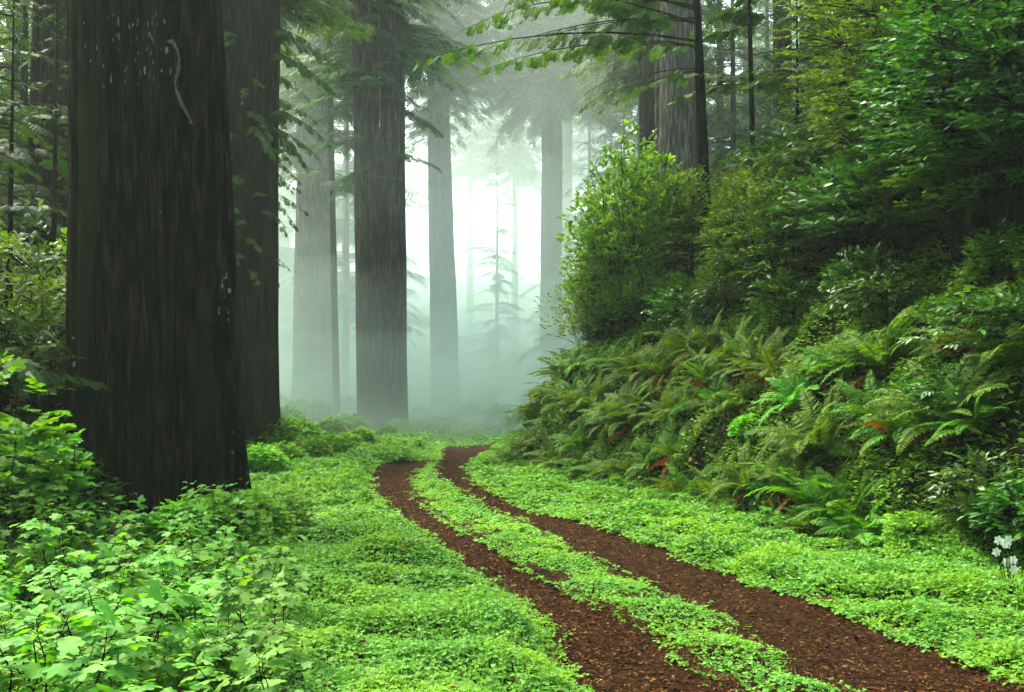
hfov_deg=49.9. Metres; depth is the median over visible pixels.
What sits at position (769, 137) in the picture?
conifer
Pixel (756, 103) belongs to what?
conifer
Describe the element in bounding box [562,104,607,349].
redwood tree
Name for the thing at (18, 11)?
conifer
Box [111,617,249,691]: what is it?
thimbleberry plant
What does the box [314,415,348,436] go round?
leafy shrub
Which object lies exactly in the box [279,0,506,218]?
conifer
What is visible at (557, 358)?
sword fern
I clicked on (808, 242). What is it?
huckleberry bush
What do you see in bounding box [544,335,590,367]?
sword fern
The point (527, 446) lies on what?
sword fern
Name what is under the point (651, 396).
sword fern
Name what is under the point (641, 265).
huckleberry bush
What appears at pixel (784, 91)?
young conifer
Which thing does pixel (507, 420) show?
leafy shrub
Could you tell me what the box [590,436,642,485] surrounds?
sword fern
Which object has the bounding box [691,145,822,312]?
huckleberry bush
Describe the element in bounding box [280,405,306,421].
leafy shrub
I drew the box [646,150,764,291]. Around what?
huckleberry bush
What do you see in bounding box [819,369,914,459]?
sword fern
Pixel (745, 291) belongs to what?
glossy shrub
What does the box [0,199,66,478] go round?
glossy shrub
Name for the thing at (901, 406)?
sword fern
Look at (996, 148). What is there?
glossy shrub
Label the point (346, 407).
leafy shrub
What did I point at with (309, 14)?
conifer
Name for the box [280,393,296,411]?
leafy shrub
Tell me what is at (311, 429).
leafy shrub
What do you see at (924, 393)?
glossy shrub
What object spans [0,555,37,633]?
thimbleberry plant
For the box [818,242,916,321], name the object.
glossy shrub
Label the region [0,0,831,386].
sky
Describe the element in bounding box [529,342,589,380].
sword fern
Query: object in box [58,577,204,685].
thimbleberry plant
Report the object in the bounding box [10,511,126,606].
thimbleberry plant
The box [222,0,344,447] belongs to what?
redwood tree
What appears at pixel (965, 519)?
sword fern
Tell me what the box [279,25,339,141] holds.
conifer
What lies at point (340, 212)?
conifer
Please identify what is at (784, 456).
sword fern
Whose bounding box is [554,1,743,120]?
conifer
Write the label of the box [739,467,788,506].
sword fern
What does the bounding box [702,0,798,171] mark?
conifer
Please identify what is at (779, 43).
redwood tree
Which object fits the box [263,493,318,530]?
leafy shrub
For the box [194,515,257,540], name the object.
lady fern
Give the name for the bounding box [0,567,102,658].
thimbleberry plant
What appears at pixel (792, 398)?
lady fern
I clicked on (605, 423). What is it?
sword fern
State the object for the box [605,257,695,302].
huckleberry bush
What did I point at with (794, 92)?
glossy shrub
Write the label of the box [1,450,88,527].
glossy shrub
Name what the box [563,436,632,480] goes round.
sword fern
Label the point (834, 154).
tall thicket bush
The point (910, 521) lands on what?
leafy shrub
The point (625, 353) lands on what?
sword fern
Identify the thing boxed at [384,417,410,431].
leafy shrub
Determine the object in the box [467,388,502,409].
leafy shrub
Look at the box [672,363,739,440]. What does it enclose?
sword fern
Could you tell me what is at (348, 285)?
conifer
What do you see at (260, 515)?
leafy shrub
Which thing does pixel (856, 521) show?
lady fern
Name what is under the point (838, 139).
tall thicket bush
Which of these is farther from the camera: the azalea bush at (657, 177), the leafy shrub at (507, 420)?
the leafy shrub at (507, 420)
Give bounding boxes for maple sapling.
[0,350,78,554]
[0,405,99,545]
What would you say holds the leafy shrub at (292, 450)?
on the ground at (860, 372)
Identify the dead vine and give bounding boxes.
[167,39,192,123]
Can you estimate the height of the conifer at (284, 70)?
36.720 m
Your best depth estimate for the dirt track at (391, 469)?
7.58 m
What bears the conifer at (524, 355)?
on the ground at (860, 372)
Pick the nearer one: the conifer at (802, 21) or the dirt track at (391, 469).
the dirt track at (391, 469)
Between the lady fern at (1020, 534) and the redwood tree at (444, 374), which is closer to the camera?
the lady fern at (1020, 534)
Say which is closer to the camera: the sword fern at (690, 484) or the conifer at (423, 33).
the sword fern at (690, 484)
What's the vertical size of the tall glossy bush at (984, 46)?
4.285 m
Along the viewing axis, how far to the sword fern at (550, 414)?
21.74 m
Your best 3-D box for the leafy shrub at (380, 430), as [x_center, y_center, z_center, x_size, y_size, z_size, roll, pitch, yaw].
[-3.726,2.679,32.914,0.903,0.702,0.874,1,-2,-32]
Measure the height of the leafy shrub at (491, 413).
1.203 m
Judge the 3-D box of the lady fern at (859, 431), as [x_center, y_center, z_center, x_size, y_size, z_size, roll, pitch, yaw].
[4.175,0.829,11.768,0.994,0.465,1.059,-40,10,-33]
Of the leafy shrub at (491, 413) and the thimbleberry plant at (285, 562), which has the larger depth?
the leafy shrub at (491, 413)
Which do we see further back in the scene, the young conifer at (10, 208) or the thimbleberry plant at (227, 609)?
the young conifer at (10, 208)
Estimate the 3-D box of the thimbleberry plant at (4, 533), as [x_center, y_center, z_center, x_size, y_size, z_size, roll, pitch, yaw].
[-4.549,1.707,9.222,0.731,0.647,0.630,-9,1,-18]
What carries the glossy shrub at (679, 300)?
on the ground at (860, 372)
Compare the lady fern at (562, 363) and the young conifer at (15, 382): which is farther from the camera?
the lady fern at (562, 363)
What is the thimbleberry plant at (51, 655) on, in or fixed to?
on the ground at (860, 372)
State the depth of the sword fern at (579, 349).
24.66 m
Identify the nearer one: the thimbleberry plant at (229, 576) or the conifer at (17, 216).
the thimbleberry plant at (229, 576)
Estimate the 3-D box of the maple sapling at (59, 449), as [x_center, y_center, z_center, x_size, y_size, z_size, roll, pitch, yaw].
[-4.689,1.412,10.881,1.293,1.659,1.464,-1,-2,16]
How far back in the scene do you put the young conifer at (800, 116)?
18.24 m
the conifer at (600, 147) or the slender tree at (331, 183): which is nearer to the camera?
the slender tree at (331, 183)
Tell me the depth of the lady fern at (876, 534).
11.22 m
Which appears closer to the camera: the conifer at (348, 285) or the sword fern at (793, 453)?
the sword fern at (793, 453)
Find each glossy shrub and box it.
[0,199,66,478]
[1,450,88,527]
[568,305,628,336]
[576,318,618,349]
[580,298,639,342]
[627,279,686,317]
[640,284,727,332]
[646,284,688,327]
[677,272,754,321]
[717,128,874,252]
[728,257,803,308]
[733,117,855,253]
[741,266,830,341]
[755,114,822,214]
[759,152,928,277]
[765,94,885,246]
[771,91,805,165]
[786,137,984,275]
[815,254,897,310]
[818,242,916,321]
[829,264,925,326]
[834,117,926,219]
[889,279,1023,378]
[898,28,1023,223]
[901,358,986,414]
[922,444,1023,552]
[935,64,1016,227]
[957,217,1023,288]
[957,467,1023,552]
[997,225,1023,273]
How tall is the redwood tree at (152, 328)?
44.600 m
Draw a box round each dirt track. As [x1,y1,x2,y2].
[368,461,739,691]
[440,446,1023,691]
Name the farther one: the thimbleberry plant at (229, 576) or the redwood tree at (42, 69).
the redwood tree at (42, 69)
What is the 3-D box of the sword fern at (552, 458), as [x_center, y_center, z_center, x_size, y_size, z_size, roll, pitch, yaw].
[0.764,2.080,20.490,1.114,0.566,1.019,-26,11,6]
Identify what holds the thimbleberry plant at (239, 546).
on the ground at (860, 372)
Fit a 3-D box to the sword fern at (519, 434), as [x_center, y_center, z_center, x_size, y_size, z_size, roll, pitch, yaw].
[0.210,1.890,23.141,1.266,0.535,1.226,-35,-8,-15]
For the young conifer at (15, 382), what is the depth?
11.71 m
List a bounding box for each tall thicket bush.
[770,0,1016,260]
[801,70,881,242]
[802,0,1018,217]
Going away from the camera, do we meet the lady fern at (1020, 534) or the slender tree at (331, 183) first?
the lady fern at (1020, 534)
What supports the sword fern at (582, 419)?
on the ground at (860, 372)
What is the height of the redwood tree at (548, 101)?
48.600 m
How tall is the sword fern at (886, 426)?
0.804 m
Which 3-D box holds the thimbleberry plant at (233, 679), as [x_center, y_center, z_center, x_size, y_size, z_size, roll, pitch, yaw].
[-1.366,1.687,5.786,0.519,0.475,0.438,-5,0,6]
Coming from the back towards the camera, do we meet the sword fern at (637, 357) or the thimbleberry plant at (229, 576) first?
the sword fern at (637, 357)
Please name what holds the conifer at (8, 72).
on the ground at (860, 372)
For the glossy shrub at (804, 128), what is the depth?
17.46 m
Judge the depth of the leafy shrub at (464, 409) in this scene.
51.65 m
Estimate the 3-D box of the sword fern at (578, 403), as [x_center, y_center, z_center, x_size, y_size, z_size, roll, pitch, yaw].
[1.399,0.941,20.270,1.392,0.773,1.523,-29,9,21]
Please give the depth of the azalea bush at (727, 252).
20.02 m
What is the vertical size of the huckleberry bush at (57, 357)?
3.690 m
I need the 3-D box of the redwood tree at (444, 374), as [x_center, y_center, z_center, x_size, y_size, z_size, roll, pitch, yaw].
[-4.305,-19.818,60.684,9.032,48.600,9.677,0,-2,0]
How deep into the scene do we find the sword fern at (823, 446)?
12.92 m
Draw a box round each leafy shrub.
[137,495,237,544]
[184,485,272,540]
[215,489,302,539]
[247,442,288,469]
[258,416,306,444]
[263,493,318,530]
[270,440,308,468]
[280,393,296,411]
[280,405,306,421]
[281,416,325,440]
[283,398,336,419]
[290,434,334,458]
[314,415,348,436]
[317,431,362,453]
[330,394,356,413]
[333,412,373,430]
[346,426,379,443]
[375,424,400,435]
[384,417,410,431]
[408,405,432,416]
[451,401,483,421]
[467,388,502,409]
[481,403,512,423]
[500,412,525,428]
[514,388,535,406]
[726,413,766,440]
[879,507,947,548]
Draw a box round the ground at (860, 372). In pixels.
[4,208,1023,691]
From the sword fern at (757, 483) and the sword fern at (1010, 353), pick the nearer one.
the sword fern at (1010, 353)
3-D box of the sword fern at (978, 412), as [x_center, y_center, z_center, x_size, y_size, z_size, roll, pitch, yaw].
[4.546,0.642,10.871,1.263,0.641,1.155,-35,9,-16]
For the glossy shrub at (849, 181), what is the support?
on the ground at (860, 372)
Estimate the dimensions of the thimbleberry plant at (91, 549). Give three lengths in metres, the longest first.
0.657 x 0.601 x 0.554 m
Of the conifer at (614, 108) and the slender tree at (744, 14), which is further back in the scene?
the conifer at (614, 108)
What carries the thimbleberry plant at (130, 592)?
on the ground at (860, 372)
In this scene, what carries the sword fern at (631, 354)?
on the ground at (860, 372)
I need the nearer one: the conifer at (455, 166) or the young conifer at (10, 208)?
the young conifer at (10, 208)
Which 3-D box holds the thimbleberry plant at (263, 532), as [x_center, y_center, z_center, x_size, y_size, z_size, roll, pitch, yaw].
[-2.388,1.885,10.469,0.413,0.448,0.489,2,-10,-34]
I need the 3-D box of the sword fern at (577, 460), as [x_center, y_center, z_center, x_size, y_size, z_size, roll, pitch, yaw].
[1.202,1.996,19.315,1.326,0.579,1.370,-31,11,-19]
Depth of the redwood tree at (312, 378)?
49.54 m
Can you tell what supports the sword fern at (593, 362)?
on the ground at (860, 372)
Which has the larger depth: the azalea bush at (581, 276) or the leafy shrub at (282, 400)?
the leafy shrub at (282, 400)
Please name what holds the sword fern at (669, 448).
on the ground at (860, 372)
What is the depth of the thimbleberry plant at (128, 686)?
5.03 m
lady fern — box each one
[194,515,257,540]
[547,343,598,375]
[739,455,818,495]
[743,460,863,510]
[754,357,825,428]
[809,487,889,544]
[846,508,924,549]
[849,396,941,451]
[1002,500,1023,540]
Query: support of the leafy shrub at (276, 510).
on the ground at (860, 372)
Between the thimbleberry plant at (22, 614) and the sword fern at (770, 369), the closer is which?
the thimbleberry plant at (22, 614)
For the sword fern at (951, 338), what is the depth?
11.77 m
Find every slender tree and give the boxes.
[279,1,380,416]
[619,0,659,175]
[662,0,826,161]
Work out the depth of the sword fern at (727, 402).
15.38 m
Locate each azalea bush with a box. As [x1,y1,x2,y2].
[534,283,611,353]
[554,119,687,330]
[559,209,642,351]
[559,213,623,333]
[567,270,622,353]
[575,165,739,336]
[592,270,659,344]
[621,242,682,337]
[626,158,715,283]
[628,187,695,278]
[653,271,704,322]
[692,252,738,318]
[703,184,784,303]
[710,222,754,281]
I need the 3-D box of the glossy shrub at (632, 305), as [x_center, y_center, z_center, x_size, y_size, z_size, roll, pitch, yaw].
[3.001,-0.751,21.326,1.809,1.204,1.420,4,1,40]
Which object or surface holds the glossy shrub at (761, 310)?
on the ground at (860, 372)
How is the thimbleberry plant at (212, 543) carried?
on the ground at (860, 372)
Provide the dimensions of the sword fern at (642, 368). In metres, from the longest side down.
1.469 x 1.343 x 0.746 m
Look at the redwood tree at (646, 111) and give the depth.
42.21 m
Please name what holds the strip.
on the ground at (860, 372)
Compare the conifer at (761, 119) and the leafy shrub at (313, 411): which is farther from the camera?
the conifer at (761, 119)
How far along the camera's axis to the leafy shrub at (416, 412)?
49.69 m
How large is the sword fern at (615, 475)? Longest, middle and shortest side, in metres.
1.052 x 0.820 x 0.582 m
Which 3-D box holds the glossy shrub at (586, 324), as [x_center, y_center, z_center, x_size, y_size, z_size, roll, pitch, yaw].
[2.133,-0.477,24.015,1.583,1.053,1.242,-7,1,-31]
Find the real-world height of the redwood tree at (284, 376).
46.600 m
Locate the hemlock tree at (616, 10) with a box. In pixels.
[374,0,715,298]
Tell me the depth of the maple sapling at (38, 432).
9.61 m
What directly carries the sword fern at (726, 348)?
on the ground at (860, 372)
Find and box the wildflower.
[992,535,1023,598]
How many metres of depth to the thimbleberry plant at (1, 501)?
10.45 m
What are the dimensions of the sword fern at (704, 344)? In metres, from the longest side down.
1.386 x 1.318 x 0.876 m
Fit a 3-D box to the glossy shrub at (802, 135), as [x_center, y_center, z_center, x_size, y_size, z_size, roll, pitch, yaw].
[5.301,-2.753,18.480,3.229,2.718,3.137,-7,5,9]
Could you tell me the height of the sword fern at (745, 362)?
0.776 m
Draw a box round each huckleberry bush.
[0,231,91,500]
[12,456,129,533]
[596,223,689,319]
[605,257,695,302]
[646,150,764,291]
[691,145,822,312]
[720,173,839,306]
[780,63,837,166]
[875,52,1023,276]
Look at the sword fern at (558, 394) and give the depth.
20.87 m
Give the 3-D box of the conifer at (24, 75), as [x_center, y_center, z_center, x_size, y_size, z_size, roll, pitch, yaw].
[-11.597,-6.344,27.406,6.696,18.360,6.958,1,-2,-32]
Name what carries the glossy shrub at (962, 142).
on the ground at (860, 372)
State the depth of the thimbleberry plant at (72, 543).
9.52 m
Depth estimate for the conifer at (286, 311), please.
65.60 m
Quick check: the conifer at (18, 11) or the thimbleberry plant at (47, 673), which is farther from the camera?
the conifer at (18, 11)
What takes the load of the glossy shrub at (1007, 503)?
on the ground at (860, 372)
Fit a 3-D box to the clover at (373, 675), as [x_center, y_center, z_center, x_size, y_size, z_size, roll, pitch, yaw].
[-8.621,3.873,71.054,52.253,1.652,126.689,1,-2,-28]
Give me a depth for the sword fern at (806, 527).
12.27 m
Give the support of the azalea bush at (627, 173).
on the ground at (860, 372)
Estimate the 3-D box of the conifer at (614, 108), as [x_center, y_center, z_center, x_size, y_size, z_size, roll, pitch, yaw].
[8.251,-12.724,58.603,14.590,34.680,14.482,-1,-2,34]
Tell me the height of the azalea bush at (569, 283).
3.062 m
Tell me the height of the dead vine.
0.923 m
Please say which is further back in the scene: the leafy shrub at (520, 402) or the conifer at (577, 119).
the conifer at (577, 119)
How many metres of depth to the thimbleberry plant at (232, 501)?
10.55 m
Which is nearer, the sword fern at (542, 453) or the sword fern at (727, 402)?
the sword fern at (727, 402)
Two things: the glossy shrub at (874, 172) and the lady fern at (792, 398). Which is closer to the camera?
the lady fern at (792, 398)
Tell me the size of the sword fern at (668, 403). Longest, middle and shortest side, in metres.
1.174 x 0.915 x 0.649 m
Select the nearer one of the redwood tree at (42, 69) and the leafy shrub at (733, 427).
the leafy shrub at (733, 427)
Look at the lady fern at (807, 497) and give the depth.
12.48 m
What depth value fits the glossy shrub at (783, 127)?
21.87 m
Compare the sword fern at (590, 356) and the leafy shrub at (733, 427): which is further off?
the sword fern at (590, 356)
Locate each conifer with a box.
[0,0,31,282]
[0,0,32,288]
[0,0,32,413]
[0,0,67,348]
[0,0,67,462]
[0,0,67,498]
[0,26,31,295]
[0,40,111,555]
[278,40,429,341]
[278,77,465,396]
[278,139,355,361]
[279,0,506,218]
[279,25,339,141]
[279,29,405,112]
[279,91,424,405]
[280,0,378,60]
[405,0,541,128]
[409,4,541,398]
[452,0,583,401]
[457,0,631,134]
[458,136,539,404]
[494,107,613,383]
[514,19,638,365]
[517,16,636,199]
[523,85,638,402]
[528,55,636,320]
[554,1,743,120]
[564,0,760,356]
[634,0,794,197]
[702,0,792,202]
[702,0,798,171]
[706,0,798,166]
[706,1,743,173]
[707,0,832,168]
[722,0,864,166]
[727,0,804,159]
[727,5,798,148]
[736,0,856,252]
[771,0,885,112]
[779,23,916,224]
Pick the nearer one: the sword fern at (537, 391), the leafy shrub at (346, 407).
the sword fern at (537, 391)
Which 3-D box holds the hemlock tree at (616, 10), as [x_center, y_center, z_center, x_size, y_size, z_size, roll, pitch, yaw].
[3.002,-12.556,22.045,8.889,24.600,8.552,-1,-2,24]
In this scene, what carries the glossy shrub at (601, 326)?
on the ground at (860, 372)
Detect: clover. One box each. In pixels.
[0,396,601,691]
[403,401,866,691]
[459,397,1023,688]
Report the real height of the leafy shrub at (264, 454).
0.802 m
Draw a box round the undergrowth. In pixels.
[517,199,1023,564]
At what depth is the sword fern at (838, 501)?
11.90 m
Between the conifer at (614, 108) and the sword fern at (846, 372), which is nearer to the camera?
the sword fern at (846, 372)
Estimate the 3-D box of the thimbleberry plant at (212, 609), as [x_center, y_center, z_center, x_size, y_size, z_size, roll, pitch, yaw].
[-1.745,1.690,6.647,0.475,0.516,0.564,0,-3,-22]
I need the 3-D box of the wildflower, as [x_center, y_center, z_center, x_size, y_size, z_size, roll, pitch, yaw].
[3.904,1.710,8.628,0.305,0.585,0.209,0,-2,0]
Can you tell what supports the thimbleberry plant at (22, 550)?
on the ground at (860, 372)
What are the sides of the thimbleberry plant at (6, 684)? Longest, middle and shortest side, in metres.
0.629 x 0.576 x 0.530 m
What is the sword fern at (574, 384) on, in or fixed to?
on the ground at (860, 372)
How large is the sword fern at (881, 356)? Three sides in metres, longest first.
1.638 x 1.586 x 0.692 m
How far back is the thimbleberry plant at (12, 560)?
8.47 m
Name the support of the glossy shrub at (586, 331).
on the ground at (860, 372)
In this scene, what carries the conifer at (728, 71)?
on the ground at (860, 372)
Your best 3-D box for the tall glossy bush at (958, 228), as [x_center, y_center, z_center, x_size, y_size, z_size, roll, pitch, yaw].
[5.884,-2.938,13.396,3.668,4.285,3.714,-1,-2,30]
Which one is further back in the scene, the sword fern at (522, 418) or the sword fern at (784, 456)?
the sword fern at (522, 418)
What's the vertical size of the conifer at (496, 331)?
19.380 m
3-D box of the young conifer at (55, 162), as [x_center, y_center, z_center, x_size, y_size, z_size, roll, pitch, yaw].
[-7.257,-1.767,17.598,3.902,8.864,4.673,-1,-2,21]
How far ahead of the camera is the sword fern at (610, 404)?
18.58 m
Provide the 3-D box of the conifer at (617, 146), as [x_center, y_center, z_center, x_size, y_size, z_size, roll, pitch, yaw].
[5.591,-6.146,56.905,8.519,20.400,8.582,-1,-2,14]
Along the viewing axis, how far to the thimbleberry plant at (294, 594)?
7.37 m
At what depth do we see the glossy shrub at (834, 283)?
15.24 m
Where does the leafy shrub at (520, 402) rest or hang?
on the ground at (860, 372)
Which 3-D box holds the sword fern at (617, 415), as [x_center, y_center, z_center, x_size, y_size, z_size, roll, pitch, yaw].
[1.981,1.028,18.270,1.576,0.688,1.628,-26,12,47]
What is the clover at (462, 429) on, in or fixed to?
on the ground at (860, 372)
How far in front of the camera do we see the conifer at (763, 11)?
58.62 m
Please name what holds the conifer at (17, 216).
on the ground at (860, 372)
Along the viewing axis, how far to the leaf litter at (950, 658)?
8.51 m
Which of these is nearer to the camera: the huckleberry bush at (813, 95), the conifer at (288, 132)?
the huckleberry bush at (813, 95)
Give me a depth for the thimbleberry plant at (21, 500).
10.60 m
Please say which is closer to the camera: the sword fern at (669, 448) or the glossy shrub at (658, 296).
the sword fern at (669, 448)
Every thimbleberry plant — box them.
[0,488,63,557]
[0,499,13,526]
[0,506,11,560]
[0,535,39,576]
[0,545,69,607]
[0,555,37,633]
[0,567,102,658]
[0,578,10,609]
[0,597,158,691]
[0,611,100,691]
[0,619,73,691]
[3,498,93,563]
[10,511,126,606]
[22,539,139,627]
[26,492,108,549]
[30,549,190,666]
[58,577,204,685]
[65,493,170,544]
[70,648,221,691]
[73,515,144,572]
[101,570,200,628]
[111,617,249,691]
[122,537,223,592]
[124,519,194,578]
[134,542,250,628]
[154,514,219,544]
[162,509,247,578]
[175,644,312,691]
[177,478,259,562]
[179,564,249,605]
[183,584,264,646]
[194,625,298,691]
[204,535,273,587]
[204,565,311,675]
[213,534,310,604]
[239,521,285,563]
[252,577,309,620]
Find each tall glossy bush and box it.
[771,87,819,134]
[779,0,914,115]
[808,0,1019,92]
[842,0,1023,277]
[851,0,1023,289]
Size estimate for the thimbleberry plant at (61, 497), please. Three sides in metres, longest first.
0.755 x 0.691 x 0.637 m
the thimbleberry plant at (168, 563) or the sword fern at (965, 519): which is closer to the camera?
the thimbleberry plant at (168, 563)
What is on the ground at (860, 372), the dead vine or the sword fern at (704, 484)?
the sword fern at (704, 484)
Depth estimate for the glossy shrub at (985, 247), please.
12.35 m
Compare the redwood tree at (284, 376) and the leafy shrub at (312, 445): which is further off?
the redwood tree at (284, 376)
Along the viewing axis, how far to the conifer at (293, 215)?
75.23 m
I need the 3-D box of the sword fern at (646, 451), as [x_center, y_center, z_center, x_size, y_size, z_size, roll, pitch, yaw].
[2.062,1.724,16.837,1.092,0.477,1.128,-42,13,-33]
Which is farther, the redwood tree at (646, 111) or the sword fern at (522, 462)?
the redwood tree at (646, 111)
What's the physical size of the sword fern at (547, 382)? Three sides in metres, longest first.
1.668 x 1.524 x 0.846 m
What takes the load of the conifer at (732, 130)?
on the ground at (860, 372)
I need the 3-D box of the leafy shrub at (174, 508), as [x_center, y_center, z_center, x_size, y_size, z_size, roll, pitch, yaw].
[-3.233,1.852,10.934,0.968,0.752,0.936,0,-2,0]
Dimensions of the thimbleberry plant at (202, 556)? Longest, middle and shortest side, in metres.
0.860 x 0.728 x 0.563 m
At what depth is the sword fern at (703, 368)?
16.86 m
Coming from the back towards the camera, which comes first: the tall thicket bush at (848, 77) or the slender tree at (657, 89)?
the slender tree at (657, 89)
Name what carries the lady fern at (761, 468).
on the ground at (860, 372)
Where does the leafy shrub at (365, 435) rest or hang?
on the ground at (860, 372)
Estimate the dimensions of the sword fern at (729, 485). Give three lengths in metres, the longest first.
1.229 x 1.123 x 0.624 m
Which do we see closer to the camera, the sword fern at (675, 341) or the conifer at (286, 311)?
the sword fern at (675, 341)
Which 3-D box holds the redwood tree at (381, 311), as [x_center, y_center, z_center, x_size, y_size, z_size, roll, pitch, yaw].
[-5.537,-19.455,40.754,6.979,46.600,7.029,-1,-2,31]
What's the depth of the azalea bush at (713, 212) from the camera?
19.50 m
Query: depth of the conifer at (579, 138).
100.47 m
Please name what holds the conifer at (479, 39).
on the ground at (860, 372)
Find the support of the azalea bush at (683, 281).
on the ground at (860, 372)
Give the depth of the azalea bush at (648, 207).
21.11 m
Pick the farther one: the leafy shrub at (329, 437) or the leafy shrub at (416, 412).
the leafy shrub at (416, 412)
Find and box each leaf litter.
[160,474,1023,691]
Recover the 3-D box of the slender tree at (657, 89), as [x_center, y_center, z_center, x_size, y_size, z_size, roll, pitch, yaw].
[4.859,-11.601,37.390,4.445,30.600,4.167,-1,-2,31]
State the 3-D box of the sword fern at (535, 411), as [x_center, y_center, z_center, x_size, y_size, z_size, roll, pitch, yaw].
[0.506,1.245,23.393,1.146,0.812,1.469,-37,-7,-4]
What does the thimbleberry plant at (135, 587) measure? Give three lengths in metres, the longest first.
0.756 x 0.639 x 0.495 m
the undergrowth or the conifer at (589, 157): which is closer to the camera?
the undergrowth
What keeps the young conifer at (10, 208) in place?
on the ground at (860, 372)
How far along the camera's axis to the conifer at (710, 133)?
50.38 m
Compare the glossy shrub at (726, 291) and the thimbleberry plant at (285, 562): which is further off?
the glossy shrub at (726, 291)
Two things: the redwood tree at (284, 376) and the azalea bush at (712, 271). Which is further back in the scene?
the redwood tree at (284, 376)
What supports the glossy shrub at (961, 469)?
on the ground at (860, 372)
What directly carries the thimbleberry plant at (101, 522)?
on the ground at (860, 372)
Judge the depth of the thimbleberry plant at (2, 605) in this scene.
6.47 m
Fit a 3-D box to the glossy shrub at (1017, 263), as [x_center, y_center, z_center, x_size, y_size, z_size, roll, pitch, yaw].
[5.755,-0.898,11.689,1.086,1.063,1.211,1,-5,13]
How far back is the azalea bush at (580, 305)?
23.15 m
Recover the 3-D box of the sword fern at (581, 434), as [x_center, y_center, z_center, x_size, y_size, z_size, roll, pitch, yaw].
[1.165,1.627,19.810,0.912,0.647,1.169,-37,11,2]
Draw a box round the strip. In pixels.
[406,459,851,691]
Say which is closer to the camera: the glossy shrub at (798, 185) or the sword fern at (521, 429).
the glossy shrub at (798, 185)
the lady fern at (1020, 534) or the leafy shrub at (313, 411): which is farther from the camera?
the leafy shrub at (313, 411)
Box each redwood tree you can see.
[14,0,67,413]
[60,0,252,533]
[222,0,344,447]
[278,0,379,412]
[278,103,349,400]
[280,0,463,427]
[404,0,508,411]
[459,0,636,384]
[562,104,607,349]
[577,0,743,178]
[659,0,727,190]
[773,0,792,133]
[804,0,827,95]
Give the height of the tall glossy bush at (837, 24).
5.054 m
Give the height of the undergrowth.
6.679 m
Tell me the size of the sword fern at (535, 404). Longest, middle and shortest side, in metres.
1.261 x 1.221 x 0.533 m
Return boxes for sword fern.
[487,428,531,460]
[497,412,535,448]
[501,416,542,461]
[503,379,546,425]
[503,382,552,418]
[511,415,531,436]
[511,449,535,467]
[518,428,564,464]
[522,383,554,411]
[523,361,578,404]
[523,374,557,388]
[523,403,567,432]
[524,436,574,468]
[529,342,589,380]
[531,341,590,382]
[538,366,595,423]
[541,439,598,477]
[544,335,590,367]
[546,414,595,454]
[547,367,587,406]
[554,370,620,429]
[556,334,593,355]
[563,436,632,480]
[564,391,606,431]
[570,341,610,373]
[575,368,652,426]
[576,386,629,438]
[578,336,628,378]
[585,374,661,444]
[587,339,641,372]
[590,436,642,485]
[594,462,643,488]
[596,343,656,386]
[607,339,652,373]
[609,332,672,384]
[621,375,670,423]
[624,431,668,481]
[626,379,687,431]
[634,411,697,479]
[635,349,684,389]
[643,306,727,377]
[647,457,694,494]
[647,462,719,502]
[654,375,708,419]
[667,309,737,376]
[668,346,730,402]
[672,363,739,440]
[680,465,733,505]
[684,314,772,371]
[699,374,768,429]
[700,440,772,505]
[709,325,792,377]
[732,327,811,405]
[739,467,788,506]
[744,379,858,459]
[758,445,832,515]
[764,489,843,536]
[765,404,842,470]
[776,333,842,392]
[790,455,886,547]
[795,327,872,387]
[814,303,931,394]
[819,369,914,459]
[839,385,945,453]
[863,345,1008,456]
[902,281,1020,360]
[913,365,1018,445]
[926,461,1022,529]
[945,306,1023,373]
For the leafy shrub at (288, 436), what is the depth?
25.78 m
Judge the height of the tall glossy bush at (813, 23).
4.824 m
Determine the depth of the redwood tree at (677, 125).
35.92 m
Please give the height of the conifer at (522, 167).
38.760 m
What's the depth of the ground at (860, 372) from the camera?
12.36 m
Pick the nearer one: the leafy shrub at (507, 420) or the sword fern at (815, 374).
the sword fern at (815, 374)
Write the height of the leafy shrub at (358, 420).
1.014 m
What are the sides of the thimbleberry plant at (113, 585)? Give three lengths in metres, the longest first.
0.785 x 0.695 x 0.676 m
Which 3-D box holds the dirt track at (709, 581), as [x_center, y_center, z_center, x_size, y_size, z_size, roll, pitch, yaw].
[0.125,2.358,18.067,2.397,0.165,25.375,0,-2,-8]
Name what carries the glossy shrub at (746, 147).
on the ground at (860, 372)
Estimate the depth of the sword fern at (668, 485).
15.60 m
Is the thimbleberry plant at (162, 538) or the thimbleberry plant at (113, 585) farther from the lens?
the thimbleberry plant at (162, 538)
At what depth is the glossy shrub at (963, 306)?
11.18 m
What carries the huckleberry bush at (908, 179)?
on the ground at (860, 372)
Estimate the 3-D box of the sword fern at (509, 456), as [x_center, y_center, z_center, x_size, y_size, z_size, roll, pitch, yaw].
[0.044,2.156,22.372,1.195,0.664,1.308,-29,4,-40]
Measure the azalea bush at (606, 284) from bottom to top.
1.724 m
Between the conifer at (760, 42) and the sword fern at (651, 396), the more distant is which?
the conifer at (760, 42)
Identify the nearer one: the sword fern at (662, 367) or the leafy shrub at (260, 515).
the leafy shrub at (260, 515)
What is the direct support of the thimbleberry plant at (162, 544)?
on the ground at (860, 372)
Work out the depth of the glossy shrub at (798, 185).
16.27 m
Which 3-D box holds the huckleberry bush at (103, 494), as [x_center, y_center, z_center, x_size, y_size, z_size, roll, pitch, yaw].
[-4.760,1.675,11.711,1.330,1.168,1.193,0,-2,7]
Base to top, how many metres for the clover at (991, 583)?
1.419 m

